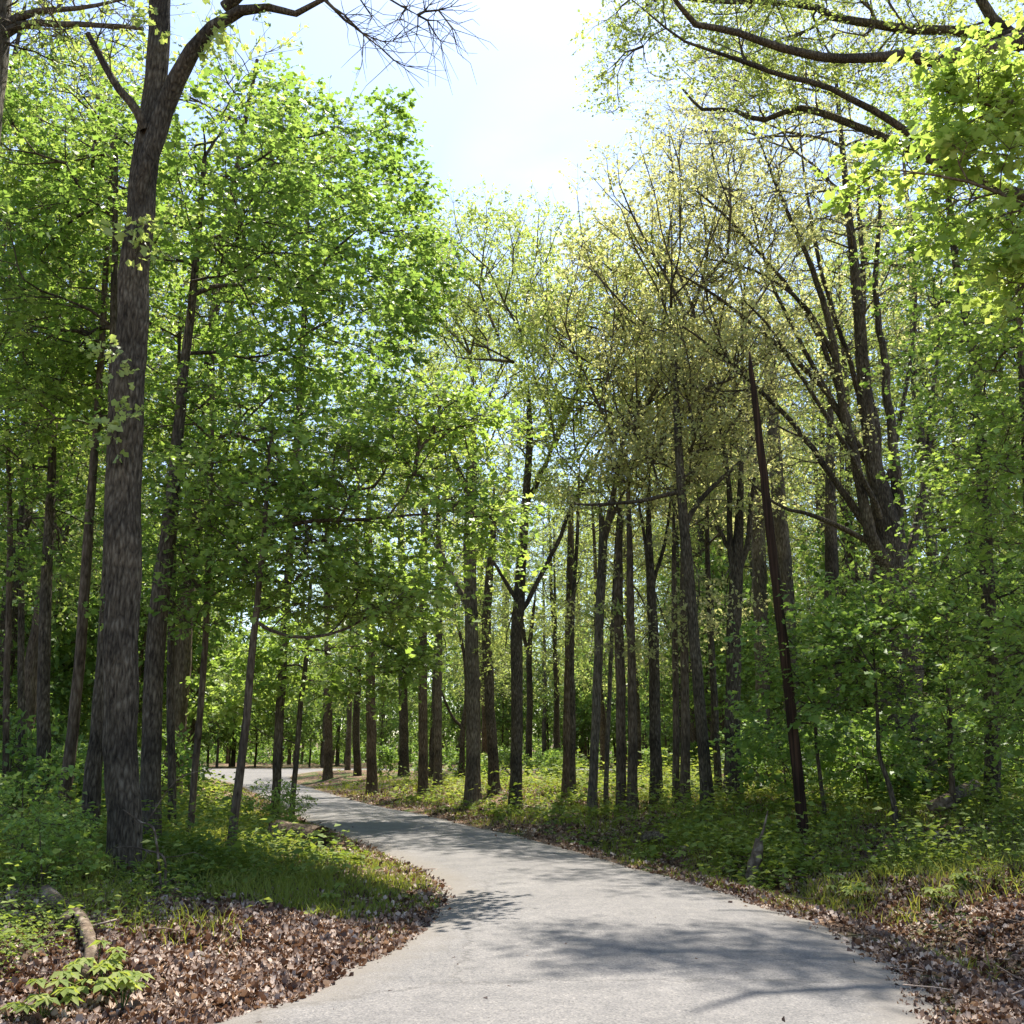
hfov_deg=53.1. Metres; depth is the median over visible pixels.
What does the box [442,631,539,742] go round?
understorey tree
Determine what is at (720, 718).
tall tree
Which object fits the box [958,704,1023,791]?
shrub
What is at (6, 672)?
maple tree
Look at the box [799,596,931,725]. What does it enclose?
understorey tree
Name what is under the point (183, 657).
tall tree
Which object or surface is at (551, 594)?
tall tree
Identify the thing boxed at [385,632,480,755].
understorey tree
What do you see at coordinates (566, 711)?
grove tree
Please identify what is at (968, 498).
maple tree
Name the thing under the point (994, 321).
tall tree
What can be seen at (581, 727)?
understorey tree
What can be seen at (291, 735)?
understorey tree
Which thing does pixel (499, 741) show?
understorey tree
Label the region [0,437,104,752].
tall tree
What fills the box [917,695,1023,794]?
shrub
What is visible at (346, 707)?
tall tree
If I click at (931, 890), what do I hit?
leafy plant
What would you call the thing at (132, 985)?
leafy plant
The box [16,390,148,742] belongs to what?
tall tree
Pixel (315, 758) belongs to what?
woods
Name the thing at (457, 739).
tall tree
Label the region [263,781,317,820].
shrub
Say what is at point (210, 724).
understorey tree
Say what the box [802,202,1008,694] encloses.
tall tree
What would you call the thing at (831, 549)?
grove tree
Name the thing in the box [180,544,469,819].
maple tree
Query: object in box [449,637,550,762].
understorey tree
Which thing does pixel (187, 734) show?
understorey tree
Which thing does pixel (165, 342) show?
maple tree
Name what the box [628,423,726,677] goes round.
tall tree
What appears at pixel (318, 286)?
maple tree
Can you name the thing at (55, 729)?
shrub
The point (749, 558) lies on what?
tall tree
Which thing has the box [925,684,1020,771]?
shrub
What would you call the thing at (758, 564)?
grove tree
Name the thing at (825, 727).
shrub
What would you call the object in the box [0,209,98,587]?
tall tree
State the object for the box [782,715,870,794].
shrub
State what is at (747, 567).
tall tree
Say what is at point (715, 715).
grove tree
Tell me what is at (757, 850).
dead stump
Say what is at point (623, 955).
road
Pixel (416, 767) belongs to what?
shrub
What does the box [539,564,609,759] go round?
tall tree
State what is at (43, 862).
shrub
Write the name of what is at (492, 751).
grove tree
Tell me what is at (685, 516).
grove tree
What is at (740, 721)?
understorey tree
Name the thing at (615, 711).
understorey tree
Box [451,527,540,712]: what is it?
tall tree
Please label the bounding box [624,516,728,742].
tall tree
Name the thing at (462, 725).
grove tree
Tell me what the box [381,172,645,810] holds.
grove tree
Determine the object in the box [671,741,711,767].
shrub
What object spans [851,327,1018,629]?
tall tree
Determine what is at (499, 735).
understorey tree
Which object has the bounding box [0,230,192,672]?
tall tree
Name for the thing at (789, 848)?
ground cover
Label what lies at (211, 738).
understorey tree
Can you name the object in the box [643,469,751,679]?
tall tree
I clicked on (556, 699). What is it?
tall tree
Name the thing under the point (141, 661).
understorey tree
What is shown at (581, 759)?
shrub
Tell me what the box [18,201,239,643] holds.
tall tree
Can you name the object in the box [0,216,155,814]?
maple tree
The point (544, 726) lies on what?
tall tree
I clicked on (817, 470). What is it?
tall tree
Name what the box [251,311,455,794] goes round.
grove tree
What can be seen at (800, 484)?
tall tree
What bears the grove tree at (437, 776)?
on the ground at (308, 779)
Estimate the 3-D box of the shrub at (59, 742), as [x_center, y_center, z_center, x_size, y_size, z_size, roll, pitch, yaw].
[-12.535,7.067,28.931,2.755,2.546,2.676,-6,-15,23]
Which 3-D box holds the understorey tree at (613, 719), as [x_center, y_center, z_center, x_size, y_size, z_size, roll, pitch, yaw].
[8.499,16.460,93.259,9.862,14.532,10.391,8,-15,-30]
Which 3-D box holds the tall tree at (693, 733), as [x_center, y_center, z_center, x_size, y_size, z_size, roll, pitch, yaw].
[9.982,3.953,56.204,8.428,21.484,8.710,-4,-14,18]
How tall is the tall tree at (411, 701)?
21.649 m
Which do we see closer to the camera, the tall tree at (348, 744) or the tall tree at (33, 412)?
the tall tree at (33, 412)
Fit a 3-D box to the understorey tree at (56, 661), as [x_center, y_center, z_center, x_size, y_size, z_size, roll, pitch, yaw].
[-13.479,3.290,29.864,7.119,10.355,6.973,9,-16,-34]
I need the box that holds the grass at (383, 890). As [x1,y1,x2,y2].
[0,776,1023,981]
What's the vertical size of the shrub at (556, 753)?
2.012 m
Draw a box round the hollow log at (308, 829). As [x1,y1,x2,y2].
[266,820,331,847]
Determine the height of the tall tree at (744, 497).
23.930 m
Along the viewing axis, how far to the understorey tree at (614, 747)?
97.00 m
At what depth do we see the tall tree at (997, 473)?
40.98 m
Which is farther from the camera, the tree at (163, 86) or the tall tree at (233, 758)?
the tall tree at (233, 758)
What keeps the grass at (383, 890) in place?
on the ground at (308, 779)
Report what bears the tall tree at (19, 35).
on the ground at (308, 779)
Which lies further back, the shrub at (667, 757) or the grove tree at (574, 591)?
the shrub at (667, 757)
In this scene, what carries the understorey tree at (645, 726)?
on the ground at (308, 779)
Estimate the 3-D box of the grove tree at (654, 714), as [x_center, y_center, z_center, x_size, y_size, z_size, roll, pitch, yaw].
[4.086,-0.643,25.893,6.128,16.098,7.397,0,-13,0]
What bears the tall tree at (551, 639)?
on the ground at (308, 779)
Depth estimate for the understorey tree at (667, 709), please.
45.50 m
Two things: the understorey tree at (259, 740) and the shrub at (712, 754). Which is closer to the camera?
the shrub at (712, 754)
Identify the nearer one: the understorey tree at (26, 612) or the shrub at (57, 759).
the shrub at (57, 759)
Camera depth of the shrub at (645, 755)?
69.23 m
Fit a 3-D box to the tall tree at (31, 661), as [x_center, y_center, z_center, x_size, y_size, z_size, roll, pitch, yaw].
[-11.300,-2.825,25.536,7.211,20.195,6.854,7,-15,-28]
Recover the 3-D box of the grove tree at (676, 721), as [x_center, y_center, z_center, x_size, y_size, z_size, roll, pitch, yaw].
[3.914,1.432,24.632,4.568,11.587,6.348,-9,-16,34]
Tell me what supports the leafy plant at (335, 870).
on the ground at (308, 779)
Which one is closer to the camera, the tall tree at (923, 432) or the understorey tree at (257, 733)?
the tall tree at (923, 432)
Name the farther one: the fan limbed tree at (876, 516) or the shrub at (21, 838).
the fan limbed tree at (876, 516)
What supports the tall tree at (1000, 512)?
on the ground at (308, 779)
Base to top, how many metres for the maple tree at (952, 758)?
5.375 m
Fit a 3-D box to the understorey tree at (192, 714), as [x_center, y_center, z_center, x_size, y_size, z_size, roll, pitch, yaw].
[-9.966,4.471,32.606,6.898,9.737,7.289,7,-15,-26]
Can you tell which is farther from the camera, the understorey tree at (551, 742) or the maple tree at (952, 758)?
the understorey tree at (551, 742)
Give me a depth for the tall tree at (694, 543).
50.54 m
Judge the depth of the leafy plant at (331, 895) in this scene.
10.52 m
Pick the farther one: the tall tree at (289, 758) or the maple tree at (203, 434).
the tall tree at (289, 758)
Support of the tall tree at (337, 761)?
on the ground at (308, 779)
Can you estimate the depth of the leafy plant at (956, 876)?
11.43 m
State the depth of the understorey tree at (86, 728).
48.06 m
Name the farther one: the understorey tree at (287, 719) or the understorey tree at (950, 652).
the understorey tree at (287, 719)
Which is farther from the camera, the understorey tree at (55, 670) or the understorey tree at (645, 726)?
the understorey tree at (645, 726)
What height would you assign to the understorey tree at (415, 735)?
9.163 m
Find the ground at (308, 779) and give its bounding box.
[0,741,1023,1022]
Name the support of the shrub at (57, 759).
on the ground at (308, 779)
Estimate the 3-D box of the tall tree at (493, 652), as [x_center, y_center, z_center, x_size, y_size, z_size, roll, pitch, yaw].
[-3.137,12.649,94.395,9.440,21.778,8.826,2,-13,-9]
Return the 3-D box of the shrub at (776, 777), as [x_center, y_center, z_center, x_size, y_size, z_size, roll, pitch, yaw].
[5.684,4.990,20.735,2.891,2.723,2.766,-10,-17,36]
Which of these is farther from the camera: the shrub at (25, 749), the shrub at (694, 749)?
the shrub at (694, 749)
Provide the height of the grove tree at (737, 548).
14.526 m
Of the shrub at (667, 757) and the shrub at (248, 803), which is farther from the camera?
the shrub at (667, 757)
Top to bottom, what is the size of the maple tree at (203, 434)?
8.107 m
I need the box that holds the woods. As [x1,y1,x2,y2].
[140,625,779,764]
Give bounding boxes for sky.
[0,0,1023,740]
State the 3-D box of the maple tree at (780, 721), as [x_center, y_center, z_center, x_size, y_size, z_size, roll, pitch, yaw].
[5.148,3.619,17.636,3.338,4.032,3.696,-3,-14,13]
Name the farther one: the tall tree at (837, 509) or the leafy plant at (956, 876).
the tall tree at (837, 509)
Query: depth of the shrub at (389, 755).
60.10 m
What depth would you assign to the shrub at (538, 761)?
56.40 m
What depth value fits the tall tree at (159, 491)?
64.41 m
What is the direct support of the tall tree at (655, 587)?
on the ground at (308, 779)
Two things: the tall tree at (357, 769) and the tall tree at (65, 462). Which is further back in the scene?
the tall tree at (357, 769)
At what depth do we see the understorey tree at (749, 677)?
40.75 m
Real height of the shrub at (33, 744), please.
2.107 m
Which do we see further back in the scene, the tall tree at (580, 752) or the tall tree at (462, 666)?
the tall tree at (580, 752)
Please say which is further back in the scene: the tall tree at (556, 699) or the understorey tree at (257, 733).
the understorey tree at (257, 733)
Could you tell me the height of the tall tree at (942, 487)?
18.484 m
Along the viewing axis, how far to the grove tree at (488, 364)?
135.36 m
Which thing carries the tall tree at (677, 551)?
on the ground at (308, 779)
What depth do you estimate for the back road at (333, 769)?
77.66 m
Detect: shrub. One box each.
[0,699,86,812]
[0,723,58,776]
[0,740,59,808]
[0,759,90,859]
[0,800,110,892]
[16,741,106,811]
[18,739,103,814]
[29,790,106,852]
[51,720,89,748]
[138,722,210,797]
[139,750,187,797]
[240,778,306,826]
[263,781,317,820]
[365,738,398,774]
[412,756,429,774]
[447,747,487,776]
[465,751,487,776]
[498,743,510,769]
[498,746,510,773]
[522,750,548,775]
[539,753,562,778]
[542,747,562,775]
[542,748,577,774]
[576,754,588,769]
[641,747,667,768]
[661,742,690,767]
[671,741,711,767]
[691,746,721,763]
[708,693,865,798]
[710,721,816,781]
[720,711,807,776]
[778,701,859,776]
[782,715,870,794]
[801,706,941,805]
[813,739,896,801]
[841,710,942,787]
[851,700,1006,799]
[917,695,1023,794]
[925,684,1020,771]
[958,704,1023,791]
[1001,732,1022,778]
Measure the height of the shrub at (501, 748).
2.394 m
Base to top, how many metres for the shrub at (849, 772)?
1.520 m
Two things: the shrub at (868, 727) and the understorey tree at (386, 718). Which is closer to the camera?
the shrub at (868, 727)
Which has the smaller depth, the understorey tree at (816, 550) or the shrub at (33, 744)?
the shrub at (33, 744)
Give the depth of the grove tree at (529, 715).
66.94 m
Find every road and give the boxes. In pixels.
[202,770,945,1023]
[204,769,643,770]
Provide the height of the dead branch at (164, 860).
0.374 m
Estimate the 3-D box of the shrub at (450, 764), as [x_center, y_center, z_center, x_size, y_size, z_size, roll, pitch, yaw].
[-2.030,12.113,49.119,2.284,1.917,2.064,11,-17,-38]
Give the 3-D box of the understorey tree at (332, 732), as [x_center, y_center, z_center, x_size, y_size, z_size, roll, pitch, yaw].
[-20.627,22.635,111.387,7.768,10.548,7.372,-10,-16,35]
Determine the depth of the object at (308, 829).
16.80 m
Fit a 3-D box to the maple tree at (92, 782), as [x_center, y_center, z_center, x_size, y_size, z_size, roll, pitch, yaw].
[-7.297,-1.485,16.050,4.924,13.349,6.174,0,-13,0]
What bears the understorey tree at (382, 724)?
on the ground at (308, 779)
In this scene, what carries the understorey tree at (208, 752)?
on the ground at (308, 779)
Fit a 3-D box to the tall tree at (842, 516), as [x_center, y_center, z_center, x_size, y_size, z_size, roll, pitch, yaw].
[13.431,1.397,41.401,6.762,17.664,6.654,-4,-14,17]
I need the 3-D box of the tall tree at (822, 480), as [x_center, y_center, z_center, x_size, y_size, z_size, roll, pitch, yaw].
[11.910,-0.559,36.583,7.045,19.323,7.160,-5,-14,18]
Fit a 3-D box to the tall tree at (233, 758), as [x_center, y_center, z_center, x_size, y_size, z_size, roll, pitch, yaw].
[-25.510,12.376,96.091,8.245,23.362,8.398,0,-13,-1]
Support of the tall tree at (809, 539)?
on the ground at (308, 779)
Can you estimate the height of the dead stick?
0.119 m
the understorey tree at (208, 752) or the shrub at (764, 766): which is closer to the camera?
the shrub at (764, 766)
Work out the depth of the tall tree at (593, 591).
114.68 m
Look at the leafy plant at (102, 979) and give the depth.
6.76 m
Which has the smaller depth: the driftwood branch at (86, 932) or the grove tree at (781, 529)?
the driftwood branch at (86, 932)
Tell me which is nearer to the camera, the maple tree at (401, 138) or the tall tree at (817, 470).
the maple tree at (401, 138)
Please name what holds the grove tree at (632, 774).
on the ground at (308, 779)
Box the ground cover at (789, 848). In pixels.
[0,740,1023,981]
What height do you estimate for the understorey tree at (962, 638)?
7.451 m
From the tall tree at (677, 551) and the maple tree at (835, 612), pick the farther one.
the tall tree at (677, 551)
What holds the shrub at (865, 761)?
on the ground at (308, 779)
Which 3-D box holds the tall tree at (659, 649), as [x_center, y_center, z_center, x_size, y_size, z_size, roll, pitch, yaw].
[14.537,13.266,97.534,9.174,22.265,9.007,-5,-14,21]
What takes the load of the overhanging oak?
on the ground at (308, 779)
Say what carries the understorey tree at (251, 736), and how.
on the ground at (308, 779)
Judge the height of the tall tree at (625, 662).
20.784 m
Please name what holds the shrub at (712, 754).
on the ground at (308, 779)
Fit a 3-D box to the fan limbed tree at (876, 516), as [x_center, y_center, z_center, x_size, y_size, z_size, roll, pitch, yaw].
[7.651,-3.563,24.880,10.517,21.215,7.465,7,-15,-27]
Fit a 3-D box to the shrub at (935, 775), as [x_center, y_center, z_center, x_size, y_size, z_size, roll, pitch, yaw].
[7.966,4.827,19.853,2.969,2.434,2.841,10,-17,-37]
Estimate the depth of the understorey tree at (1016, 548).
36.28 m
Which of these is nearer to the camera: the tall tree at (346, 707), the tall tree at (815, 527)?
the tall tree at (815, 527)
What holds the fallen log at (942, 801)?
on the ground at (308, 779)
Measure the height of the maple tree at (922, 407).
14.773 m
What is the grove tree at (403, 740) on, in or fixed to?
on the ground at (308, 779)
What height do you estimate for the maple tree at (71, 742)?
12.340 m
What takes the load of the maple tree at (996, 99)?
on the ground at (308, 779)
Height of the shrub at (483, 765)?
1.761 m
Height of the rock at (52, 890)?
0.217 m
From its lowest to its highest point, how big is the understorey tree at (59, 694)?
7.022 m
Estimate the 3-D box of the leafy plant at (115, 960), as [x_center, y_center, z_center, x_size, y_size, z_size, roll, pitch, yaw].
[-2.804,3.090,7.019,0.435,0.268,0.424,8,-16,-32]
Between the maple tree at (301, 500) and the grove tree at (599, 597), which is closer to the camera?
the maple tree at (301, 500)
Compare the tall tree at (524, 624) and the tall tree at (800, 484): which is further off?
the tall tree at (524, 624)
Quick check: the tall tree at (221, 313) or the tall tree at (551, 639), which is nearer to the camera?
the tall tree at (221, 313)
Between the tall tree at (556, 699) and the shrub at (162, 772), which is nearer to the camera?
the shrub at (162, 772)
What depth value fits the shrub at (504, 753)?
63.68 m
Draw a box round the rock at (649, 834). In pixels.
[640,831,668,844]
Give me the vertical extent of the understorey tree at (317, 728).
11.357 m
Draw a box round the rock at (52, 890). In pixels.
[38,884,69,909]
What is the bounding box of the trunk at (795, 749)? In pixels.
[748,351,809,840]
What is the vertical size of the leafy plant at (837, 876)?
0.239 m
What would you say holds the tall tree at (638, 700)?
on the ground at (308, 779)
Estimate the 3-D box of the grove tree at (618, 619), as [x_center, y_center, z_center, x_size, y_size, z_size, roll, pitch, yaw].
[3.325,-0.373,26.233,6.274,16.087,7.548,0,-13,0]
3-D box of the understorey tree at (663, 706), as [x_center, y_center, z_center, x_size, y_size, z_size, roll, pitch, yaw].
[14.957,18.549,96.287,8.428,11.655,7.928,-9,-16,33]
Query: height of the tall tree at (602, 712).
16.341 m
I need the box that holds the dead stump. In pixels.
[745,811,767,882]
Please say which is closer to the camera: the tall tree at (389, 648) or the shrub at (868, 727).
the shrub at (868, 727)
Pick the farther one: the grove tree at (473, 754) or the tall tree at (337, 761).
the tall tree at (337, 761)
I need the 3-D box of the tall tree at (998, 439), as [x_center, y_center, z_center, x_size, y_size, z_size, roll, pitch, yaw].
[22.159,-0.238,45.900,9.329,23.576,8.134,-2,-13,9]
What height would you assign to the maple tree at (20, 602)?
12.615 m
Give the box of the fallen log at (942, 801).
[926,780,981,814]
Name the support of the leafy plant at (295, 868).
on the ground at (308, 779)
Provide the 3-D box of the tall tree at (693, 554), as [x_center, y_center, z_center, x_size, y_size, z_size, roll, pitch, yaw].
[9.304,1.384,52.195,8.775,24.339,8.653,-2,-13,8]
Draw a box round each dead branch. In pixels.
[112,846,206,887]
[123,769,211,887]
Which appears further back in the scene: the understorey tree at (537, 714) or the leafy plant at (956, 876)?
the understorey tree at (537, 714)
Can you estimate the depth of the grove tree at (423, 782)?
38.58 m
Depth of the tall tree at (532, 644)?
111.22 m
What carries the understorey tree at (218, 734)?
on the ground at (308, 779)
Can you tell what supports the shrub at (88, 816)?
on the ground at (308, 779)
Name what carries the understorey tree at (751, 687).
on the ground at (308, 779)
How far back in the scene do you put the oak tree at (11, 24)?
14.35 m
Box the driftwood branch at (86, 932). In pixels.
[56,907,96,978]
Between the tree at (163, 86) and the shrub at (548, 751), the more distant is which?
the shrub at (548, 751)
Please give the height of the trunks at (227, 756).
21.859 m
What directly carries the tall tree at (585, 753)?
on the ground at (308, 779)
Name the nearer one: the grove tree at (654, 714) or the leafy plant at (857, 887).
the leafy plant at (857, 887)
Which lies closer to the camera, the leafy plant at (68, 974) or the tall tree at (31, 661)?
the leafy plant at (68, 974)
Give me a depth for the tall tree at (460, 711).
109.34 m
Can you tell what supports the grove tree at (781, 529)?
on the ground at (308, 779)
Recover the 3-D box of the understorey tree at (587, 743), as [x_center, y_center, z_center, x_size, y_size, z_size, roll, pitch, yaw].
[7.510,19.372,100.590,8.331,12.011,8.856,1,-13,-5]
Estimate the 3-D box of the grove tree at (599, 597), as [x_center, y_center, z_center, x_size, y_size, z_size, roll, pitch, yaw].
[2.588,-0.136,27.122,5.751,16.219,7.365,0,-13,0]
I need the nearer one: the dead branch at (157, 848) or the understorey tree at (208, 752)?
the dead branch at (157, 848)
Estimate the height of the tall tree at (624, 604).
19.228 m
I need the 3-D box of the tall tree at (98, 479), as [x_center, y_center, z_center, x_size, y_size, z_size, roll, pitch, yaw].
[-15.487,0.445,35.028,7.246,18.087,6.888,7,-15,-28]
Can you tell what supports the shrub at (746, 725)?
on the ground at (308, 779)
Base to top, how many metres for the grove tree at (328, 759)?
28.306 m
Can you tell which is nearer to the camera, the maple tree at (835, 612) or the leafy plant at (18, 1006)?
the leafy plant at (18, 1006)
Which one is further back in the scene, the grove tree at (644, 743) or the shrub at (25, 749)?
the grove tree at (644, 743)
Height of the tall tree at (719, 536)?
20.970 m
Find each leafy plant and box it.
[0,978,85,1020]
[49,963,107,1003]
[67,940,129,977]
[90,963,142,998]
[91,970,153,1009]
[267,866,307,881]
[321,882,346,903]
[322,858,351,876]
[826,874,855,893]
[840,882,871,901]
[922,885,956,907]
[948,871,982,890]
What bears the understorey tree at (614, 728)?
on the ground at (308, 779)
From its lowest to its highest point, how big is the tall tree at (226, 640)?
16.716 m
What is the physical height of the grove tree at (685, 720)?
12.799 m
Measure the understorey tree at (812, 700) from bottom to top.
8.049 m
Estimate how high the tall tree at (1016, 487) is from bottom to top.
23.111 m
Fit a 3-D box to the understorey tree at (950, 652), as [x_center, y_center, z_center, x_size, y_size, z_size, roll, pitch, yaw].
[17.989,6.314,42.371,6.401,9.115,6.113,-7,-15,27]
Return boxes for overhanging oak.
[570,0,1023,200]
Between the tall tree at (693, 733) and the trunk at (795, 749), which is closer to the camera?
the trunk at (795, 749)
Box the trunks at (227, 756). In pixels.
[202,622,660,763]
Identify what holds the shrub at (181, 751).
on the ground at (308, 779)
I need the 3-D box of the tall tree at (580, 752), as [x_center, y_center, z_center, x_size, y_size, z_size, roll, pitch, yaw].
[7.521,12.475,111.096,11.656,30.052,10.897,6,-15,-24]
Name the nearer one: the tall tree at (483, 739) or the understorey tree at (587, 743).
the tall tree at (483, 739)
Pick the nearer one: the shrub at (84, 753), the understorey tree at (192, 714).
the shrub at (84, 753)
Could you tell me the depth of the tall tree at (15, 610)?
27.18 m
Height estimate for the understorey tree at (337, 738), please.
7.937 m
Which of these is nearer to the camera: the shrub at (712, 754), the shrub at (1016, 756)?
the shrub at (1016, 756)
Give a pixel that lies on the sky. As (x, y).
(516, 126)
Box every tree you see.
[0,0,146,527]
[0,0,195,142]
[0,5,232,832]
[0,29,219,754]
[0,37,218,765]
[0,89,121,804]
[0,108,217,825]
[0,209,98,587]
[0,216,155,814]
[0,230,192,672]
[0,244,109,779]
[0,284,167,647]
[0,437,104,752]
[0,466,159,745]
[0,540,97,759]
[1,536,61,715]
[10,545,144,734]
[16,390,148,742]
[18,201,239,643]
[30,285,309,827]
[35,1,361,797]
[36,517,246,745]
[38,34,474,848]
[57,639,140,744]
[61,0,496,872]
[63,331,395,831]
[73,225,293,635]
[81,604,247,743]
[90,520,299,796]
[137,647,218,749]
[138,432,197,635]
[141,239,301,776]
[142,358,567,847]
[149,526,244,692]
[177,52,487,818]
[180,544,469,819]
[200,676,261,766]
[200,716,234,755]
[202,617,277,767]
[206,650,259,766]
[211,563,283,766]
[212,655,296,766]
[213,643,272,750]
[220,723,273,750]
[231,617,341,766]
[238,661,323,749]
[244,331,419,779]
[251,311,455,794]
[264,657,353,766]
[266,577,321,764]
[290,687,346,764]
[291,533,354,767]
[308,581,365,765]
[309,394,427,775]
[310,494,397,769]
[311,247,495,775]
[330,570,376,764]
[332,696,378,754]
[335,279,525,787]
[336,674,427,762]
[343,288,520,795]
[343,674,417,760]
[353,529,416,765]
[366,187,591,806]
[373,449,506,777]
[374,412,504,776]
[375,543,432,711]
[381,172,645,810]
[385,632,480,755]
[392,690,447,754]
[404,276,601,794]
[405,253,621,762]
[427,479,535,707]
[429,600,496,763]
[440,465,542,767]
[442,605,464,763]
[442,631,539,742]
[444,540,527,752]
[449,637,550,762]
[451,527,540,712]
[462,237,673,796]
[465,704,504,742]
[477,402,595,772]
[491,589,545,704]
[494,608,541,719]
[495,329,670,797]
[496,622,592,749]
[496,701,534,763]
[501,206,705,808]
[503,510,597,749]
[506,514,591,754]
[508,450,609,753]
[519,190,736,810]
[534,463,662,773]
[535,496,613,761]
[537,614,564,712]
[538,658,612,751]
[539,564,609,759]
[539,700,577,749]
[540,533,610,762]
[548,87,830,810]
[549,652,614,765]
[552,170,788,804]
[553,619,648,740]
[559,366,689,804]
[561,519,638,762]
[561,633,663,765]
[564,266,742,813]
[575,477,671,770]
[576,651,643,750]
[582,506,679,705]
[584,318,757,806]
[586,250,804,803]
[586,286,739,732]
[590,405,668,754]
[604,600,643,763]
[605,141,849,771]
[608,0,1022,798]
[608,304,759,763]
[610,670,664,752]
[621,190,868,800]
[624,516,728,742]
[626,304,779,763]
[626,668,672,753]
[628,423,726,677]
[630,26,912,779]
[630,426,747,767]
[632,522,668,672]
[634,556,672,756]
[636,545,775,752]
[641,648,672,747]
[643,292,815,793]
[643,427,785,670]
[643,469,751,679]
[652,468,748,744]
[667,358,810,759]
[686,379,815,675]
[688,560,842,723]
[709,499,794,605]
[710,605,910,815]
[715,242,908,609]
[715,622,803,730]
[718,634,808,759]
[733,196,961,765]
[738,249,929,735]
[744,323,885,642]
[752,544,988,828]
[759,336,915,717]
[772,138,1023,703]
[775,503,980,707]
[781,647,845,733]
[783,423,909,657]
[786,445,908,610]
[789,491,865,600]
[789,506,867,612]
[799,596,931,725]
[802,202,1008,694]
[810,0,1023,343]
[835,512,1023,816]
[842,38,1023,810]
[848,241,1022,685]
[850,284,1022,692]
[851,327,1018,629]
[884,211,1023,789]
[894,288,1023,602]
[912,560,1007,703]
[920,542,1023,711]
[943,362,1023,564]
[946,156,1023,556]
[951,442,1022,576]
[953,511,1023,702]
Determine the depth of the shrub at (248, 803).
19.79 m
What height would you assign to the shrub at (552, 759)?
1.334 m
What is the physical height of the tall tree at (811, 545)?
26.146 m
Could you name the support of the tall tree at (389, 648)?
on the ground at (308, 779)
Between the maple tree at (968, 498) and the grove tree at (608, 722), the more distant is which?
the grove tree at (608, 722)
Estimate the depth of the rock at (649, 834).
18.52 m
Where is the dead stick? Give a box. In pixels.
[19,927,65,960]
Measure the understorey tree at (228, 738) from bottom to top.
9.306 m
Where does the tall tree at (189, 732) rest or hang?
on the ground at (308, 779)

